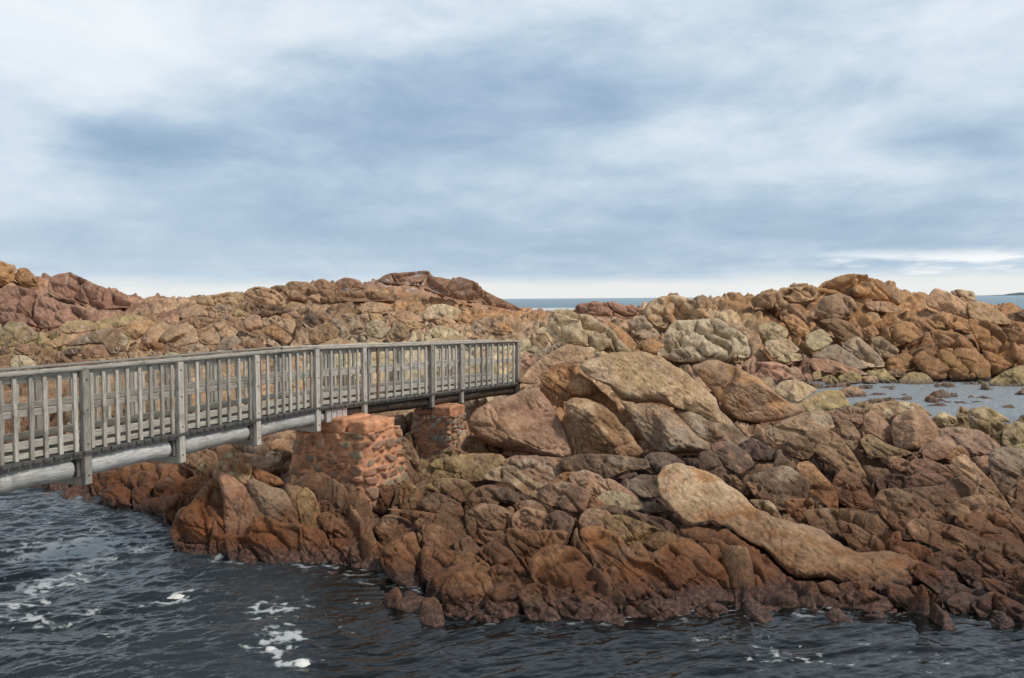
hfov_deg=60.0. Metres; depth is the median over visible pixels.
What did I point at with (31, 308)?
rock outcrop
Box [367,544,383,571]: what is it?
boulder
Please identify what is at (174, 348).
boulder
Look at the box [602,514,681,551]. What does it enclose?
flat rock
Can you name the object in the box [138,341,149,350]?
stone
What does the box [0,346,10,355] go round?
flat rock
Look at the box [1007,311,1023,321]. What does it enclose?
boulder
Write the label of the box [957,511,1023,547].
boulder
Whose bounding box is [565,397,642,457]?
flat rock
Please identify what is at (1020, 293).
distant headland hill
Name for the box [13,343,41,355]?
flat rock
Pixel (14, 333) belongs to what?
boulder
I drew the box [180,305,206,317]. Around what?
boulder
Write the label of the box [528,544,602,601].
boulder
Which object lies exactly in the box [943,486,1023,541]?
rock outcrop
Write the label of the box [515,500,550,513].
boulder
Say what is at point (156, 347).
stone
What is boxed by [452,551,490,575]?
boulder
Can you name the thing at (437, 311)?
boulder
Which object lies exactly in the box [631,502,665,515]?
flat rock
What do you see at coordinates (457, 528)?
boulder
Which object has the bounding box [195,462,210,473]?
stone
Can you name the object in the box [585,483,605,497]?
stone
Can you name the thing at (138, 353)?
stone
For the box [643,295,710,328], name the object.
boulder
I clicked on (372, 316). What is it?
stone
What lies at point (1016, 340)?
flat rock
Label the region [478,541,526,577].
boulder
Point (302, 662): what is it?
foam clot
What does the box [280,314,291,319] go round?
stone
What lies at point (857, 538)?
boulder
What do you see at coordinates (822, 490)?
flat rock
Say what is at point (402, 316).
boulder
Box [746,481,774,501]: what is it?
stone
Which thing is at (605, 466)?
flat rock
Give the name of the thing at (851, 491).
rock outcrop
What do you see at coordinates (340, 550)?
flat rock
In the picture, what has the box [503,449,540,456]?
boulder
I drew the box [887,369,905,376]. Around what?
boulder
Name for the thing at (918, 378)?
boulder
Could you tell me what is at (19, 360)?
boulder
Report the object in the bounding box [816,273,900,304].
boulder
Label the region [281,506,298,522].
boulder
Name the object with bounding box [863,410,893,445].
boulder
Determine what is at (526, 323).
headland hill
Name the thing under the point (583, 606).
flat rock
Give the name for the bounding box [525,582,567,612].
boulder
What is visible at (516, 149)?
sky
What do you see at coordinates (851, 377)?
boulder
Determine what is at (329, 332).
boulder
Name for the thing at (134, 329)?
boulder
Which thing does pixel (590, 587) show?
boulder
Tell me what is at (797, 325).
boulder
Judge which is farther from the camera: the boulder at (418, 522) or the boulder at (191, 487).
the boulder at (191, 487)
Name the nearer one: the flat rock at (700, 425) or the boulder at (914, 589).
the boulder at (914, 589)
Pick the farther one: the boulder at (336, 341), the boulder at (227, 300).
the boulder at (227, 300)
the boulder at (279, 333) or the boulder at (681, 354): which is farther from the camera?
the boulder at (279, 333)
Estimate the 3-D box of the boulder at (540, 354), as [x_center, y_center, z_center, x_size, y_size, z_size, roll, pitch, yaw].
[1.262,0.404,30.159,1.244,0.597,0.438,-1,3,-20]
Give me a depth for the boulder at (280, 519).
14.27 m
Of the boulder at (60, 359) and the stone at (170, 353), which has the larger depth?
the stone at (170, 353)
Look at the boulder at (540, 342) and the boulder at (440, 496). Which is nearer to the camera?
the boulder at (440, 496)
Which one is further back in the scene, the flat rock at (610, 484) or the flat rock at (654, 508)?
the flat rock at (610, 484)
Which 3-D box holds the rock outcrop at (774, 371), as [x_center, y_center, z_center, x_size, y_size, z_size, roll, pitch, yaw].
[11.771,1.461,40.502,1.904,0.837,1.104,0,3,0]
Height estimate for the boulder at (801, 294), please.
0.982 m
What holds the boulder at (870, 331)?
on the shore hill at (738, 311)
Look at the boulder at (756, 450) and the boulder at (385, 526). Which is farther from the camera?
the boulder at (756, 450)
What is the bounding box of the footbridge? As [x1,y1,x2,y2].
[0,340,521,494]
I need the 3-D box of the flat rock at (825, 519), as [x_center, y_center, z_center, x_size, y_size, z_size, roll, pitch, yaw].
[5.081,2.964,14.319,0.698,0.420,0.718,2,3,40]
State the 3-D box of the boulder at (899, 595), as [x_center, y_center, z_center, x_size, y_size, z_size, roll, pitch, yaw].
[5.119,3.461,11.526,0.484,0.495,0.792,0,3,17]
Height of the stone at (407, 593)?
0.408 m
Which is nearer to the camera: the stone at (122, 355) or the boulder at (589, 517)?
the boulder at (589, 517)
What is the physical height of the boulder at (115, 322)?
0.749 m
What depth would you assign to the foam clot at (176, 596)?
11.98 m
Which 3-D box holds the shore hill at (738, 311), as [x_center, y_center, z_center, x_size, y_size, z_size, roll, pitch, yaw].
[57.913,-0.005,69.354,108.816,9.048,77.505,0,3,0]
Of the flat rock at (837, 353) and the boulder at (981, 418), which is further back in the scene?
the flat rock at (837, 353)
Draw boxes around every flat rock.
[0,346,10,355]
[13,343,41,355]
[46,333,84,346]
[60,347,82,354]
[65,328,128,354]
[178,317,213,328]
[185,344,208,354]
[279,288,403,303]
[327,538,351,565]
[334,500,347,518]
[388,509,452,522]
[419,453,505,482]
[422,276,522,310]
[444,609,521,622]
[500,455,568,480]
[506,528,567,575]
[548,593,615,620]
[560,453,649,478]
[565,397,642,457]
[594,505,680,535]
[595,478,640,501]
[597,490,644,510]
[602,321,637,350]
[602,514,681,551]
[603,348,615,352]
[621,400,709,453]
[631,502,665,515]
[655,588,698,609]
[674,408,747,446]
[749,465,809,511]
[782,437,814,460]
[784,498,813,524]
[797,461,837,508]
[802,507,849,535]
[805,427,870,492]
[809,358,867,374]
[813,344,867,368]
[822,382,850,387]
[839,386,866,397]
[839,405,867,417]
[842,337,884,367]
[860,434,911,457]
[865,301,902,312]
[875,474,910,490]
[886,353,917,370]
[901,486,956,518]
[907,562,954,593]
[909,472,946,486]
[913,348,947,379]
[924,550,978,583]
[926,311,971,330]
[930,329,990,378]
[935,346,975,380]
[938,427,999,457]
[940,464,979,486]
[951,454,1010,506]
[955,559,992,588]
[967,302,1011,324]
[968,318,1015,373]
[976,551,1011,581]
[978,540,1023,564]
[981,577,1022,596]
[999,565,1023,581]
[1003,328,1023,365]
[1012,443,1023,448]
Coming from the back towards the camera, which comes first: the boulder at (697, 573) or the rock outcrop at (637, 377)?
the rock outcrop at (637, 377)
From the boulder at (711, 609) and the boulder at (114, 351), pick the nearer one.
the boulder at (711, 609)
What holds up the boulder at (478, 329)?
on the headland hill at (526, 323)
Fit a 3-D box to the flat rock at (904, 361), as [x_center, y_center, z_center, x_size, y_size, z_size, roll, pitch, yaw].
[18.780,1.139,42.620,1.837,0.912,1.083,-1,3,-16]
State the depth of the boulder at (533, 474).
15.83 m
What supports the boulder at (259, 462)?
on the rocky shore ground
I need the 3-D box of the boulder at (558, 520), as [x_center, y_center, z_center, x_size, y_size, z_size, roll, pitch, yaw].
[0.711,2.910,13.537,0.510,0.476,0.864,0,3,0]
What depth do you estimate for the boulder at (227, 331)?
38.79 m
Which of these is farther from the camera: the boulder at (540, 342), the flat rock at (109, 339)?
the flat rock at (109, 339)
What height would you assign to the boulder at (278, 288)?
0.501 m
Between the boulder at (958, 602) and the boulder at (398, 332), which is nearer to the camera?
the boulder at (958, 602)
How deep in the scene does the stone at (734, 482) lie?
16.05 m
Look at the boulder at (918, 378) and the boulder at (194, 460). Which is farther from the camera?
the boulder at (918, 378)
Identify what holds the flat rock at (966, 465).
on the rocky shore ground
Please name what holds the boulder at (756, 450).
on the rocky shore ground
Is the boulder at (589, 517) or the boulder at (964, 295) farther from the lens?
the boulder at (964, 295)
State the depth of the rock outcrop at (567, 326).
34.83 m
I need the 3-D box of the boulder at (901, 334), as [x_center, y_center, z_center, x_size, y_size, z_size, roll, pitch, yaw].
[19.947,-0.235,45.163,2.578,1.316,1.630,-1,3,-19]
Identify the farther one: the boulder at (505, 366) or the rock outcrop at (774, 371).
the rock outcrop at (774, 371)
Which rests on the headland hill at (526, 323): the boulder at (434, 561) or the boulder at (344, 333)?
the boulder at (344, 333)
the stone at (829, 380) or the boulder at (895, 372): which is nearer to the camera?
the stone at (829, 380)
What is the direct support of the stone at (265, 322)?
on the headland hill at (526, 323)
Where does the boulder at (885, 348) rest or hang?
on the shore hill at (738, 311)
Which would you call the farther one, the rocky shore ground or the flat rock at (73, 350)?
the flat rock at (73, 350)
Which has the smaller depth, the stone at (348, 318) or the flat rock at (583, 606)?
the flat rock at (583, 606)
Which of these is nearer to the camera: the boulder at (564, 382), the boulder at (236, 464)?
the boulder at (236, 464)
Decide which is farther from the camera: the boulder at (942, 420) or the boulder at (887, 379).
the boulder at (887, 379)
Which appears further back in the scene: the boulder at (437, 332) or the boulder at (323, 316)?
the boulder at (323, 316)
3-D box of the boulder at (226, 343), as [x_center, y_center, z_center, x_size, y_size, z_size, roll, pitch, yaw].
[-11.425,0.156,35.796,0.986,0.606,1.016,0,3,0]
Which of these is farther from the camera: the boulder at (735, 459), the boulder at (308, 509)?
the boulder at (735, 459)
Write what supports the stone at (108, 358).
on the headland hill at (526, 323)
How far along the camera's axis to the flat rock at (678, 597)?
11.57 m
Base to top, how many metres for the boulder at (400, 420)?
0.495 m
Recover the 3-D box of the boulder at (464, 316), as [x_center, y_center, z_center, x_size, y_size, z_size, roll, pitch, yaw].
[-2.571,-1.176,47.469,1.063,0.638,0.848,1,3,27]
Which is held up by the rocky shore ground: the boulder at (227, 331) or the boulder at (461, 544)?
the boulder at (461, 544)
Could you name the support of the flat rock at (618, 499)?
on the rocky shore ground
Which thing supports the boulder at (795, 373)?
on the rock outcrop at (774, 371)
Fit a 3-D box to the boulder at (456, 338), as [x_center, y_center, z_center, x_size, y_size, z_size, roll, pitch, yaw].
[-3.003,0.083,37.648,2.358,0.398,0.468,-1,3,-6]
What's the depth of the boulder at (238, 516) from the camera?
14.48 m
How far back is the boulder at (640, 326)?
43.33 m
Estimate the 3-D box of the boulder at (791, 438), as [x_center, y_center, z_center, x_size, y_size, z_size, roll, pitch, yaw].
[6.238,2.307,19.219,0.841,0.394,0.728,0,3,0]
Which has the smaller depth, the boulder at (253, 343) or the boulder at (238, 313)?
the boulder at (253, 343)
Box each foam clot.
[167,594,184,598]
[294,659,309,666]
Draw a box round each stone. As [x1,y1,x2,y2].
[10,264,16,274]
[104,357,113,362]
[116,352,127,361]
[133,349,148,360]
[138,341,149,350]
[150,342,164,351]
[165,352,181,357]
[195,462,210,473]
[206,306,216,318]
[230,345,243,351]
[261,317,269,327]
[265,340,280,349]
[265,451,280,462]
[268,315,281,325]
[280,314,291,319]
[289,311,299,318]
[341,313,355,323]
[360,313,368,322]
[368,313,384,321]
[372,484,393,515]
[405,320,424,328]
[405,591,415,595]
[415,480,427,495]
[498,322,512,331]
[526,346,538,353]
[527,385,539,389]
[578,496,605,508]
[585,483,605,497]
[723,474,749,494]
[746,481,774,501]
[749,499,781,518]
[816,580,840,598]
[821,375,838,384]
[849,414,862,426]
[919,511,941,520]
[934,503,955,520]
[935,507,956,526]
[941,472,955,479]
[1014,388,1023,394]
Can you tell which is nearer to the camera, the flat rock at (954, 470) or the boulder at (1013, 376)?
the flat rock at (954, 470)
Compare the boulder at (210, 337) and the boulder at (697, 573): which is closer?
the boulder at (697, 573)
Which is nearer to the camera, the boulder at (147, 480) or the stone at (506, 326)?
the boulder at (147, 480)
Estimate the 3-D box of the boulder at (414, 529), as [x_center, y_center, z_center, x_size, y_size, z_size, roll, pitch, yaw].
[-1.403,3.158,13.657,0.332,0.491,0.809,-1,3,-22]
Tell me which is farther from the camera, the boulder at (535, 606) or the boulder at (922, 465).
the boulder at (922, 465)
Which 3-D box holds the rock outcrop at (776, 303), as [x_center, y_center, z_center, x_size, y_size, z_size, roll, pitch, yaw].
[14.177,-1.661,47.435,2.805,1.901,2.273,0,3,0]
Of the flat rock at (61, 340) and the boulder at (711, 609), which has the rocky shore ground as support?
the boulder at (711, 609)
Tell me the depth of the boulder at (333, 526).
14.23 m
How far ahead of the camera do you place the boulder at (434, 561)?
12.57 m
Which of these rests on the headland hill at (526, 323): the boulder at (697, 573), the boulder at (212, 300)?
the boulder at (212, 300)
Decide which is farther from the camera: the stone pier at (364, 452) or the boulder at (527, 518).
the stone pier at (364, 452)
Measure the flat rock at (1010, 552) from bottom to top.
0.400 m
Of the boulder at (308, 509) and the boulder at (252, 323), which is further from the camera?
the boulder at (252, 323)
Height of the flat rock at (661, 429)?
1.078 m
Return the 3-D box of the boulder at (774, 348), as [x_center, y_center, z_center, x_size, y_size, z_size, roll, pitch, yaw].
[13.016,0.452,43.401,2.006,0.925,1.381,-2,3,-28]
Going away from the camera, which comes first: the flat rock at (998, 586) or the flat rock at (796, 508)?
the flat rock at (998, 586)
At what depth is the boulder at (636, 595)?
11.42 m
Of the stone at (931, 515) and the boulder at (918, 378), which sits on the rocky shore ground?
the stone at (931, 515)
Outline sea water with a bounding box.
[0,378,1023,677]
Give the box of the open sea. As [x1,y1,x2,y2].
[503,295,1023,310]
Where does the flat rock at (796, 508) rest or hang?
on the rocky shore ground
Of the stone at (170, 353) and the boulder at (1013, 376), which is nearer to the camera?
the stone at (170, 353)
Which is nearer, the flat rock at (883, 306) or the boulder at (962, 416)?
the boulder at (962, 416)
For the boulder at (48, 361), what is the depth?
32.29 m
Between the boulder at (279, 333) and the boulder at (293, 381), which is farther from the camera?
the boulder at (279, 333)
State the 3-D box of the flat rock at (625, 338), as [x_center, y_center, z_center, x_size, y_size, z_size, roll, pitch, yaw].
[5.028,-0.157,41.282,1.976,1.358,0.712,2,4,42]
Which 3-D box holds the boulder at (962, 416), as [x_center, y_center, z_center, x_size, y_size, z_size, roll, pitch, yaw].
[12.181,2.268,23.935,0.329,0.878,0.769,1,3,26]
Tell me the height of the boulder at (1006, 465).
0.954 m
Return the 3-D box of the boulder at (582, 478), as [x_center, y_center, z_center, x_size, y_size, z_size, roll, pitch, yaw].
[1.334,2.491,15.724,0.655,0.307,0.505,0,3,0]
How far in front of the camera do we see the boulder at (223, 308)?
48.85 m
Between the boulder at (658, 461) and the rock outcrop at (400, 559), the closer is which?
the rock outcrop at (400, 559)
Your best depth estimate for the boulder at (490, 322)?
43.18 m
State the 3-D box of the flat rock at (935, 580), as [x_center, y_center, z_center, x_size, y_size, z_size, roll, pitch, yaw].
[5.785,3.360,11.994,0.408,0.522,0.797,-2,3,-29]
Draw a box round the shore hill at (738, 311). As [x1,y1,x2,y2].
[614,280,1023,405]
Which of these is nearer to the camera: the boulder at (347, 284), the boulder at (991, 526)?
the boulder at (991, 526)
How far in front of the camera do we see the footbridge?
14.01 m
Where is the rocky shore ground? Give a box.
[3,354,1023,629]
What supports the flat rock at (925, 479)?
on the rocky shore ground
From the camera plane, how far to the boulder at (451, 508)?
14.77 m
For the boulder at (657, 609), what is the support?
on the rocky shore ground
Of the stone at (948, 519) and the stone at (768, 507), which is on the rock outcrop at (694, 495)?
the stone at (768, 507)
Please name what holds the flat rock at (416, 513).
on the rocky shore ground
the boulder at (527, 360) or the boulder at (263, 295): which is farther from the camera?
the boulder at (263, 295)
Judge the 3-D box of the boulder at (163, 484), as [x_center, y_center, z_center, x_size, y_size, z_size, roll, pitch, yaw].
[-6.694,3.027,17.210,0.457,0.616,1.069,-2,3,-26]
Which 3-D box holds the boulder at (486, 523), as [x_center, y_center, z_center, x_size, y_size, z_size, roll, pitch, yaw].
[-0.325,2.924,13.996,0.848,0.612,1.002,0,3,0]
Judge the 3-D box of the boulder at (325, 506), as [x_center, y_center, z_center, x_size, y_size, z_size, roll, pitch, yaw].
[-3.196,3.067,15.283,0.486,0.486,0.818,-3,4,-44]
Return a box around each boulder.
[0,261,14,286]
[0,321,38,347]
[10,355,36,370]
[15,268,37,287]
[39,359,55,367]
[54,356,74,366]
[59,320,97,333]
[80,344,108,358]
[90,470,125,496]
[91,315,146,330]
[102,484,132,508]
[111,346,126,353]
[111,396,153,424]
[117,462,156,485]
[121,319,154,339]
[129,470,159,496]
[131,487,153,513]
[141,322,170,344]
[154,476,179,497]
[160,323,198,345]
[162,494,186,525]
[164,343,186,353]
[164,388,205,417]
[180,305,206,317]
[181,476,204,505]
[183,449,217,469]
[196,292,248,306]
[198,329,219,344]
[198,464,216,483]
[200,321,228,329]
[208,515,231,557]
[213,448,251,483]
[214,304,232,313]
[215,471,253,554]
[216,335,240,350]
[218,326,237,337]
[221,296,236,304]
[222,368,265,407]
[232,309,249,316]
[241,338,267,350]
[243,314,262,333]
[244,286,285,305]
[244,453,275,468]
[246,478,292,518]
[250,465,283,486]
[262,326,291,343]
[270,285,283,292]
[270,361,313,402]
[272,516,284,522]
[277,318,295,333]
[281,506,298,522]
[282,281,315,291]
[296,487,323,530]
[298,525,331,563]
[303,313,318,327]
[309,329,324,344]
[314,279,337,290]
[317,311,331,323]
[318,500,341,518]
[318,512,352,544]
[319,338,353,346]
[321,322,339,340]
[322,341,392,392]
[331,318,349,338]
[335,277,363,290]
[349,320,363,333]
[350,540,361,567]
[357,302,392,313]
[364,319,388,339]
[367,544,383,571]
[374,515,413,542]
[388,323,409,341]
[390,311,422,323]
[392,414,406,432]
[398,481,423,524]
[405,348,474,390]
[407,526,420,536]
[414,518,449,540]
[416,336,468,343]
[417,493,463,523]
[421,492,459,504]
[421,512,467,537]
[421,523,456,549]
[421,546,457,582]
[422,304,460,319]
[424,326,463,340]
[425,477,474,495]
[425,479,473,502]
[437,316,453,323]
[441,569,493,612]
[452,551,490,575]
[453,311,472,322]
[453,535,477,545]
[454,537,480,556]
[461,435,509,458]
[465,503,513,545]
[467,484,500,506]
[468,388,572,457]
[471,323,488,336]
[476,317,504,331]
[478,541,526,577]
[479,352,512,381]
[482,466,543,498]
[484,582,521,622]
[490,564,523,608]
[495,487,525,503]
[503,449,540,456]
[511,507,547,530]
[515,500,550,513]
[518,344,594,384]
[518,587,560,622]
[520,352,535,370]
[521,468,550,484]
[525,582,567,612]
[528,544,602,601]
[531,335,547,349]
[534,342,564,359]
[536,481,590,513]
[540,363,617,411]
[542,510,574,544]
[551,472,575,482]
[569,470,603,488]
[573,581,617,612]
[578,508,610,528]
[580,526,683,598]
[618,584,662,616]
[628,315,660,339]
[628,474,660,498]
[636,598,690,620]
[637,338,664,353]
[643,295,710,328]
[643,452,684,473]
[651,537,733,603]
[670,348,691,361]
[692,360,802,422]
[694,602,728,617]
[699,450,726,481]
[710,441,753,474]
[739,438,773,461]
[758,322,787,340]
[764,338,799,358]
[765,410,834,444]
[775,380,816,402]
[777,353,801,362]
[779,285,818,302]
[782,435,815,453]
[783,314,809,336]
[787,367,804,380]
[800,389,849,411]
[805,329,832,351]
[808,293,857,322]
[812,370,821,380]
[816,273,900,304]
[819,317,861,341]
[824,409,849,424]
[835,520,871,552]
[837,371,860,383]
[837,420,860,449]
[838,580,896,613]
[861,325,878,337]
[861,376,877,382]
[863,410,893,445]
[868,401,931,419]
[871,336,898,358]
[873,487,936,539]
[875,319,891,329]
[879,376,897,382]
[882,321,923,347]
[885,456,908,472]
[885,583,915,607]
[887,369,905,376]
[891,409,940,451]
[898,372,933,384]
[907,458,946,476]
[911,585,917,594]
[921,436,955,460]
[926,288,969,318]
[927,403,946,405]
[931,412,957,428]
[940,476,976,500]
[945,445,970,460]
[946,591,977,613]
[951,289,975,300]
[957,406,969,427]
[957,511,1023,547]
[968,406,1010,433]
[972,591,1023,628]
[976,455,990,475]
[988,447,1023,487]
[989,365,1023,386]
[990,418,1004,446]
[1002,404,1014,407]
[1002,421,1023,446]
[1006,480,1023,511]
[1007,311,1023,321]
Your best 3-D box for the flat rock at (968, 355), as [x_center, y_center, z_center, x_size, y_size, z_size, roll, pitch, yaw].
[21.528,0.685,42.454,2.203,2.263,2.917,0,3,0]
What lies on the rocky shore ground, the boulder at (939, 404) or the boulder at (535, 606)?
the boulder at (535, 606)
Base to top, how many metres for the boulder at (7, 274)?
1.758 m
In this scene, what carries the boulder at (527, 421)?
on the rocky shore ground
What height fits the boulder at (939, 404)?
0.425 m
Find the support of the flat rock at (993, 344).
on the shore hill at (738, 311)
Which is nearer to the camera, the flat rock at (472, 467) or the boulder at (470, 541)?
the boulder at (470, 541)
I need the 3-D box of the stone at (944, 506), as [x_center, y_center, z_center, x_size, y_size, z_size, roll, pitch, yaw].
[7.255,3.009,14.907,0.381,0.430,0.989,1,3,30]
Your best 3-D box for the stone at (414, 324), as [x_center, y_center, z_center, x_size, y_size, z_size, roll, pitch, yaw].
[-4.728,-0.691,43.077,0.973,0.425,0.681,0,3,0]
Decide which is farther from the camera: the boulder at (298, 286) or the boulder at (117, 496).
the boulder at (298, 286)
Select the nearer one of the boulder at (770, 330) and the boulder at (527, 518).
the boulder at (527, 518)
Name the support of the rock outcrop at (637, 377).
on the rocky shore ground
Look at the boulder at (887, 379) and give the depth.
40.77 m
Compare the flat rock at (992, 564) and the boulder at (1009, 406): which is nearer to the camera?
the flat rock at (992, 564)
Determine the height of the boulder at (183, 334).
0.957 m
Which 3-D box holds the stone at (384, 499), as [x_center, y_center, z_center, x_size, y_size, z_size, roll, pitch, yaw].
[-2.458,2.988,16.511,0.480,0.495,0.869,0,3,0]
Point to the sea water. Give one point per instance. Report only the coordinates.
(88, 588)
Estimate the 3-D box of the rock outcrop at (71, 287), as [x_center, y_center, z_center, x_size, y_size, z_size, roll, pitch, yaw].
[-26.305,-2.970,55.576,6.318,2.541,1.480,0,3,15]
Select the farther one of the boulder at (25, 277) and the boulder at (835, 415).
the boulder at (25, 277)
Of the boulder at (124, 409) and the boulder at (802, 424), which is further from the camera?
the boulder at (124, 409)
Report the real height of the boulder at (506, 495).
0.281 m
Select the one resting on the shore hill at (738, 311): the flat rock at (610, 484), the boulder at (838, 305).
the boulder at (838, 305)
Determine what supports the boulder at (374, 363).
on the headland hill at (526, 323)
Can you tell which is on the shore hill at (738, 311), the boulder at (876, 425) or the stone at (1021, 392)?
the stone at (1021, 392)
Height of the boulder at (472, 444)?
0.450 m
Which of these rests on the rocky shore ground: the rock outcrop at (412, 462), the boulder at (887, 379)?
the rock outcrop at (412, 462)
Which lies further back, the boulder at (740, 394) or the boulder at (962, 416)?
the boulder at (962, 416)
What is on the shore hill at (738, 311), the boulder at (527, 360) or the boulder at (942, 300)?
the boulder at (942, 300)
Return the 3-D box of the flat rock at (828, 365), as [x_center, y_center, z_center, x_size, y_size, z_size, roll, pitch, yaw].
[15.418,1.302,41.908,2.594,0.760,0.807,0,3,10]
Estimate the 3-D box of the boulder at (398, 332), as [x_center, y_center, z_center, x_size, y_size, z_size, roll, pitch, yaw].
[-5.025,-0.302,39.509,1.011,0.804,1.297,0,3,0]
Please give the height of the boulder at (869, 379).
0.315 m
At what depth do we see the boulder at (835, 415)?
22.39 m
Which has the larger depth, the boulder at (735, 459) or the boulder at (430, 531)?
the boulder at (735, 459)
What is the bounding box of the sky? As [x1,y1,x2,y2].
[0,0,1023,298]
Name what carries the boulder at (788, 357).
on the shore hill at (738, 311)
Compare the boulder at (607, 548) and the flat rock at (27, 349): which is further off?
the flat rock at (27, 349)
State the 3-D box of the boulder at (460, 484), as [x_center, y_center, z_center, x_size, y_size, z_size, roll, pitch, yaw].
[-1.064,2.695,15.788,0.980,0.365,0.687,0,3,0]
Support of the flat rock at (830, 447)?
on the rocky shore ground
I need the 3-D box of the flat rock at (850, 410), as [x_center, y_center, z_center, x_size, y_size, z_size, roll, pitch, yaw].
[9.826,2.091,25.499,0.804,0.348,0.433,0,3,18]
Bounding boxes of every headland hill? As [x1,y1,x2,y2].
[0,264,613,382]
[983,292,1023,295]
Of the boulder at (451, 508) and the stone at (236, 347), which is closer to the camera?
the boulder at (451, 508)
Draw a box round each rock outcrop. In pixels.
[0,285,97,330]
[47,272,134,308]
[169,476,223,553]
[225,515,308,563]
[246,298,291,318]
[377,271,431,284]
[380,532,422,585]
[400,436,421,484]
[536,309,630,351]
[574,301,643,318]
[580,351,739,430]
[657,318,749,364]
[657,463,923,590]
[749,361,790,380]
[750,290,808,323]
[832,469,874,509]
[906,519,984,558]
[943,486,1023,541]
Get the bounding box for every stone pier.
[287,413,408,511]
[411,403,467,457]
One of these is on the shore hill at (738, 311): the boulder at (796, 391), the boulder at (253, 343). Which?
the boulder at (796, 391)
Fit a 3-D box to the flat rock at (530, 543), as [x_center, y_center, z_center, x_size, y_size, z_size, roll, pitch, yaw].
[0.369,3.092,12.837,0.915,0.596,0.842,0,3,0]
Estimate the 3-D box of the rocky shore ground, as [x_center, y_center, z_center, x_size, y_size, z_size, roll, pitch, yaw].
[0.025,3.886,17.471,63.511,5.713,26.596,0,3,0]
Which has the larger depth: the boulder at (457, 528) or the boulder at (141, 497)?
the boulder at (141, 497)
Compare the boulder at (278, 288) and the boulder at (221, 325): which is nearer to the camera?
the boulder at (221, 325)
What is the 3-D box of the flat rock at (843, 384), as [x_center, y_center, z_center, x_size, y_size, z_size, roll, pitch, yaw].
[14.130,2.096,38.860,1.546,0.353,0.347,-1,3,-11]
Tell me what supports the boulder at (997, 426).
on the rocky shore ground
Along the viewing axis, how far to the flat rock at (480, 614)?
11.20 m
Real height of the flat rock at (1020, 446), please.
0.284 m
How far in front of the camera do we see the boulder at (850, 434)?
20.01 m
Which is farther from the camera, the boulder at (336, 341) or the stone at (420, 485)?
the boulder at (336, 341)
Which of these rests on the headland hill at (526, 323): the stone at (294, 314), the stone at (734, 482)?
the stone at (294, 314)
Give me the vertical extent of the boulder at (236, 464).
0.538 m
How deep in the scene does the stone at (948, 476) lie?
16.95 m
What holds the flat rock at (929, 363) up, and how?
on the shore hill at (738, 311)
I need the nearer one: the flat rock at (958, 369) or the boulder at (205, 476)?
the boulder at (205, 476)
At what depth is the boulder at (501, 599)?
11.33 m
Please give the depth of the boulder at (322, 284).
58.71 m
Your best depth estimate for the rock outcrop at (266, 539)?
13.79 m
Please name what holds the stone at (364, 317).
on the headland hill at (526, 323)
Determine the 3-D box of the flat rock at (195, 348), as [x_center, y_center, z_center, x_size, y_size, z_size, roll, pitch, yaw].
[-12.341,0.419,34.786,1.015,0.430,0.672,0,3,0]
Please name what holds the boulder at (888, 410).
on the rocky shore ground
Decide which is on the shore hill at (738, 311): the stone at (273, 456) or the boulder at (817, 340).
the boulder at (817, 340)
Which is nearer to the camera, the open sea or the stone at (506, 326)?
the stone at (506, 326)
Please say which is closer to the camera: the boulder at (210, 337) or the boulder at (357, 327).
the boulder at (210, 337)
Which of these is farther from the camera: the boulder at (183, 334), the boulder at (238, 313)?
the boulder at (238, 313)
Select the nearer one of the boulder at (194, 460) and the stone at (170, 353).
the boulder at (194, 460)
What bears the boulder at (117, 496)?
on the rocky shore ground
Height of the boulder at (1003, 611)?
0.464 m
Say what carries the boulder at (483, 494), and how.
on the rocky shore ground
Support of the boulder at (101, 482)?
on the rocky shore ground
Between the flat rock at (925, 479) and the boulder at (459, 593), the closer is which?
the boulder at (459, 593)
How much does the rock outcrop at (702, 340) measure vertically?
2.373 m
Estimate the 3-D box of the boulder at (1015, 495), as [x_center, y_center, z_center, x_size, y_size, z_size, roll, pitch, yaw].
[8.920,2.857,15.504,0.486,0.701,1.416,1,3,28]
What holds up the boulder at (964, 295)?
on the shore hill at (738, 311)
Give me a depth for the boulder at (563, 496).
14.41 m
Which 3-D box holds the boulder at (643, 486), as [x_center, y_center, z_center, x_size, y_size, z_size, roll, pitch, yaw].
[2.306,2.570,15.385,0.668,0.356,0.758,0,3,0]
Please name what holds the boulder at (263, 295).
on the headland hill at (526, 323)
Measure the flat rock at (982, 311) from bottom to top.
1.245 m
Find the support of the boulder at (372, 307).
on the headland hill at (526, 323)
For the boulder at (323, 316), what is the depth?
43.72 m
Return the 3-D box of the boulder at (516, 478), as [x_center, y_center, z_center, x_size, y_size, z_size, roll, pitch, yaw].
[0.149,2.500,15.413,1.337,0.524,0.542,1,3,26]
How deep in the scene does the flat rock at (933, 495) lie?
15.44 m
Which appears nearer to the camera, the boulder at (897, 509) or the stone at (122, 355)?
the boulder at (897, 509)
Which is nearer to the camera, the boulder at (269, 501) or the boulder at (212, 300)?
the boulder at (269, 501)
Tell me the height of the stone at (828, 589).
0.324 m
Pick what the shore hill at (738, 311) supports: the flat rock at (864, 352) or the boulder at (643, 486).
the flat rock at (864, 352)
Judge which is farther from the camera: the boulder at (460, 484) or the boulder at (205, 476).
the boulder at (205, 476)
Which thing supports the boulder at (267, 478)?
on the rocky shore ground
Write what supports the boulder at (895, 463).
on the rocky shore ground
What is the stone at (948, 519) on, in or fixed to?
on the rocky shore ground
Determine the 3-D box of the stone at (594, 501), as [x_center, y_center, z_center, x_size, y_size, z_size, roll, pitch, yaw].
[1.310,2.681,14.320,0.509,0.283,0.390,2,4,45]
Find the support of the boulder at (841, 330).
on the shore hill at (738, 311)

